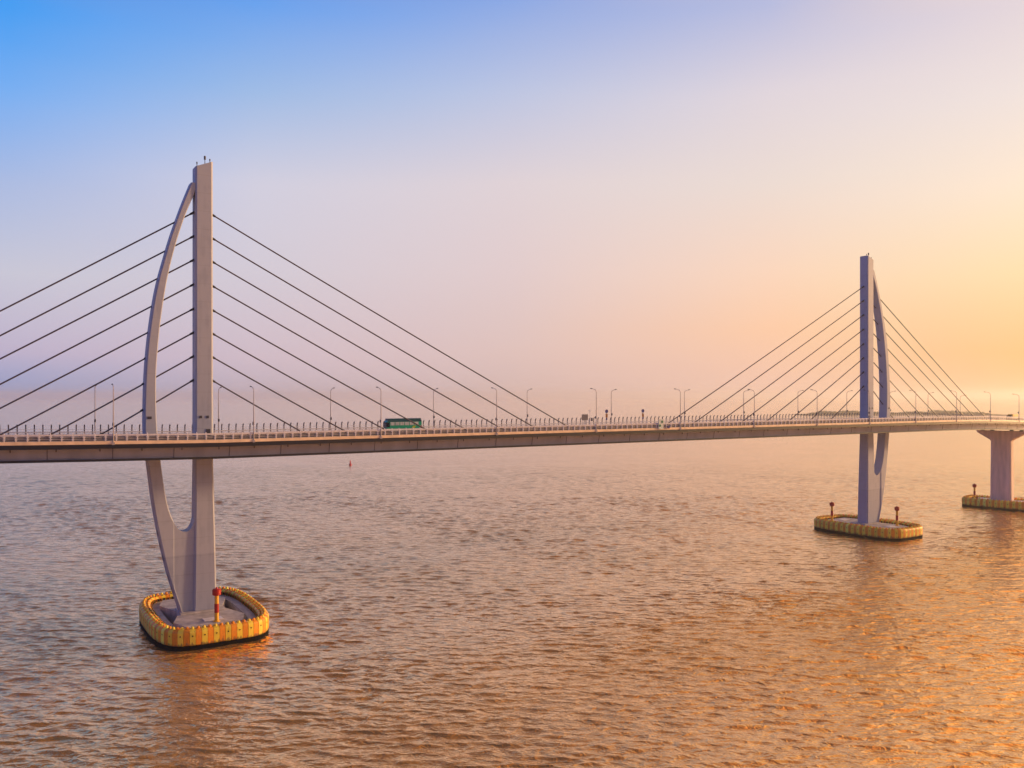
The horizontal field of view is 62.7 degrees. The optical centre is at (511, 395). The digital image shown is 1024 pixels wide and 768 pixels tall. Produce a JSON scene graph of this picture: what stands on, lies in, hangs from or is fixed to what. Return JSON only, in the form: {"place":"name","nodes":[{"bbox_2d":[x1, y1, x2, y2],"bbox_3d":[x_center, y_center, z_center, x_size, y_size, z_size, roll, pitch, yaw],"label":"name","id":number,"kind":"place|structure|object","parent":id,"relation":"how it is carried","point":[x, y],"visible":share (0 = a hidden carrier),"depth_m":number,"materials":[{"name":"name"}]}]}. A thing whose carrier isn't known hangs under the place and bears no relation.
{"place":"outdoors","nodes":[
{"label":"outdoors","id":0,"kind":"place"},
{"bbox_2d":[383,418,421,430],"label":"coach","id":1,"kind":"object","parent":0,"point":[395,423],"visible":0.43,"depth_m":248.95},
{"bbox_2d":[0,398,1023,767],"bbox_3d":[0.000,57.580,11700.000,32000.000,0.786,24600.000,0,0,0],"label":"water","id":2,"kind":"structure","parent":0,"point":[592,606],"depth_m":235.90,"materials":[{"name":"brown liquid"}]},
{"bbox_2d":[159,596,243,627],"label":"pile cap","id":3,"kind":"object","parent":2,"relation":"in","point":[173,615],"visible":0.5,"depth_m":205.87,"materials":[{"name":"concrete"}]},
{"bbox_2d":[212,587,220,621],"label":"navigation beacon","id":4,"kind":"object","parent":3,"relation":"on","point":[216,592],"visible":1,"depth_m":199.21,"materials":[{"name":"red metal"}]},
{"bbox_2d":[0,156,568,612],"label":"bridge tower","id":5,"kind":"structure","parent":3,"relation":"on","point":[188,554],"depth_m":208.50,"materials":[{"name":"concrete"}]},
{"bbox_2d":[139,586,268,650],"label":"fender ring","id":6,"kind":"object","parent":2,"relation":"on","point":[159,629],"visible":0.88,"depth_m":196.52,"materials":[{"name":"rubber"}]},
{"bbox_2d":[828,517,907,528],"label":"pile cap","id":7,"kind":"object","parent":2,"relation":"in","point":[875,524],"visible":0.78,"depth_m":350.16,"materials":[{"name":"concrete"}]},
{"bbox_2d":[665,253,986,522],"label":"bridge tower","id":8,"kind":"structure","parent":7,"relation":"on","point":[871,480],"depth_m":352.75,"materials":[{"name":"concrete"}]},
{"bbox_2d":[830,502,833,520],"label":"navigation beacon","id":9,"kind":"object","parent":7,"relation":"on","point":[831,504],"visible":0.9,"depth_m":360.53,"materials":[{"name":"red metal"}]},
{"bbox_2d":[894,506,899,525],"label":"navigation beacon","id":10,"kind":"object","parent":7,"relation":"on","point":[896,508],"visible":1,"depth_m":346.36,"materials":[{"name":"red metal"}]},
{"bbox_2d":[814,514,922,541],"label":"fender ring","id":11,"kind":"object","parent":2,"relation":"on","point":[912,531],"visible":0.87,"depth_m":342.33,"materials":[{"name":"rubber"}]},
{"bbox_2d":[962,494,1023,511],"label":"fender ring","id":12,"kind":"object","parent":2,"relation":"on","point":[984,503],"visible":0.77,"depth_m":426.95,"materials":[{"name":"rubber"}]},
{"bbox_2d":[978,497,1022,501],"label":"pile cap","id":13,"kind":"object","parent":2,"relation":"in","point":[1000,500],"visible":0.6,"depth_m":430.47,"materials":[{"name":"concrete"}]},
{"bbox_2d":[972,483,976,497],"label":"navigation beacon","id":14,"kind":"object","parent":13,"relation":"on","point":[974,485],"visible":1,"depth_m":434.92,"materials":[{"name":"red metal"}]},
{"bbox_2d":[976,430,1023,500],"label":"bridge pier","id":15,"kind":"structure","parent":13,"relation":"on","point":[1002,475],"depth_m":429.26,"materials":[{"name":"concrete"}]},
{"bbox_2d":[0,418,1023,463],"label":"bridge deck","id":16,"kind":"structure","parent":0,"point":[82,451],"depth_m":227.68,"materials":[{"name":"concrete"}]},
{"bbox_2d":[94,385,96,433],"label":"street lamp","id":17,"kind":"object","parent":16,"relation":"on","point":[94,420],"visible":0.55,"depth_m":212.58,"materials":[{"name":"metal"}]},
{"bbox_2d":[111,384,114,444],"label":"street lamp","id":18,"kind":"object","parent":16,"relation":"on","point":[113,442],"visible":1,"depth_m":185.91,"materials":[{"name":"metal"}]},
{"bbox_2d":[218,387,221,432],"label":"street lamp","id":19,"kind":"object","parent":16,"relation":"on","point":[218,409],"visible":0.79,"depth_m":228.32,"materials":[{"name":"metal"}]},
{"bbox_2d":[250,386,254,441],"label":"street lamp","id":20,"kind":"object","parent":16,"relation":"on","point":[253,415],"visible":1,"depth_m":201.95,"materials":[{"name":"metal"}]},
{"bbox_2d":[330,388,333,429],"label":"street lamp","id":21,"kind":"object","parent":16,"relation":"on","point":[330,408],"visible":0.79,"depth_m":245.21,"materials":[{"name":"metal"}]},
{"bbox_2d":[376,387,381,438],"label":"street lamp","id":22,"kind":"object","parent":16,"relation":"on","point":[380,422],"visible":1,"depth_m":219.57,"materials":[{"name":"metal"}]},
{"bbox_2d":[433,388,437,425],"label":"street lamp","id":23,"kind":"object","parent":16,"relation":"on","point":[433,407],"visible":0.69,"depth_m":263.06,"materials":[{"name":"metal"}]},
{"bbox_2d":[491,387,497,434],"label":"street lamp","id":24,"kind":"object","parent":16,"relation":"on","point":[496,412],"visible":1,"depth_m":238.30,"materials":[{"name":"metal"}]},
{"bbox_2d":[0,412,996,433],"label":"bridge railing","id":25,"kind":"object","parent":16,"relation":"on","point":[371,427],"visible":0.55,"depth_m":265.15,"materials":[{"name":"metal"}]},
{"bbox_2d":[2,417,1005,438],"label":"median guardrail","id":26,"kind":"object","parent":16,"relation":"on","point":[379,429],"visible":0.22,"depth_m":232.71,"materials":[{"name":"metal"}]},
{"bbox_2d":[0,416,1023,441],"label":"bridge railing","id":27,"kind":"object","parent":16,"relation":"on","point":[272,434],"visible":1,"depth_m":226.84,"materials":[{"name":"metal"}]},
{"bbox_2d":[658,419,662,428],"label":"clearance panel","id":28,"kind":"object","parent":27,"relation":"attached to","point":[660,423],"visible":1,"depth_m":270.75,"materials":[{"name":"paint"}]},
{"bbox_2d":[582,414,587,424],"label":"road sign","id":29,"kind":"object","parent":16,"relation":"on","point":[584,416],"visible":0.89,"depth_m":274.85,"materials":[{"name":"metal"}]},
{"bbox_2d":[590,388,597,431],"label":"street lamp","id":30,"kind":"object","parent":16,"relation":"on","point":[596,410],"visible":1,"depth_m":257.26,"materials":[{"name":"metal"}]},
{"bbox_2d":[611,389,616,421],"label":"street lamp","id":31,"kind":"object","parent":16,"relation":"on","point":[611,404],"visible":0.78,"depth_m":300.91,"materials":[{"name":"metal"}]},
{"bbox_2d":[674,388,681,429],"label":"street lamp","id":32,"kind":"object","parent":16,"relation":"on","point":[680,410],"visible":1,"depth_m":275.80,"materials":[{"name":"metal"}]},
{"bbox_2d":[684,389,689,419],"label":"street lamp","id":33,"kind":"object","parent":16,"relation":"on","point":[684,404],"visible":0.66,"depth_m":319.81,"materials":[{"name":"metal"}]},
{"bbox_2d":[743,390,747,418],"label":"street lamp","id":34,"kind":"object","parent":16,"relation":"on","point":[743,405],"visible":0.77,"depth_m":337.00,"materials":[{"name":"metal"}]},
{"bbox_2d":[748,389,755,427],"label":"street lamp","id":35,"kind":"object","parent":16,"relation":"on","point":[754,409],"visible":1,"depth_m":294.46,"materials":[{"name":"metal"}]},
{"bbox_2d":[950,390,957,421],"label":"street lamp","id":36,"kind":"object","parent":16,"relation":"on","point":[956,406],"visible":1,"depth_m":362.53,"materials":[{"name":"metal"}]},
{"bbox_2d":[987,392,990,421],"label":"street lamp","id":37,"kind":"object","parent":16,"relation":"on","point":[990,407],"visible":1,"depth_m":380.99,"materials":[{"name":"metal"}]},
{"bbox_2d":[1006,414,1017,419],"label":"truck","id":38,"kind":"object","parent":16,"relation":"on","point":[1012,415],"visible":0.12,"depth_m":415.78,"materials":[{"name":"metal"}]},
{"bbox_2d":[793,414,1006,415],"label":"land","id":39,"kind":"structure","parent":0,"point":[906,415],"depth_m":2415.13,"materials":[{"name":"soil"}]},
{"bbox_2d":[800,410,1005,414],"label":"shore trees","id":40,"kind":"object","parent":39,"relation":"on","point":[951,412],"visible":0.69,"depth_m":2437.70,"materials":[{"name":"green plant"}]}
]}

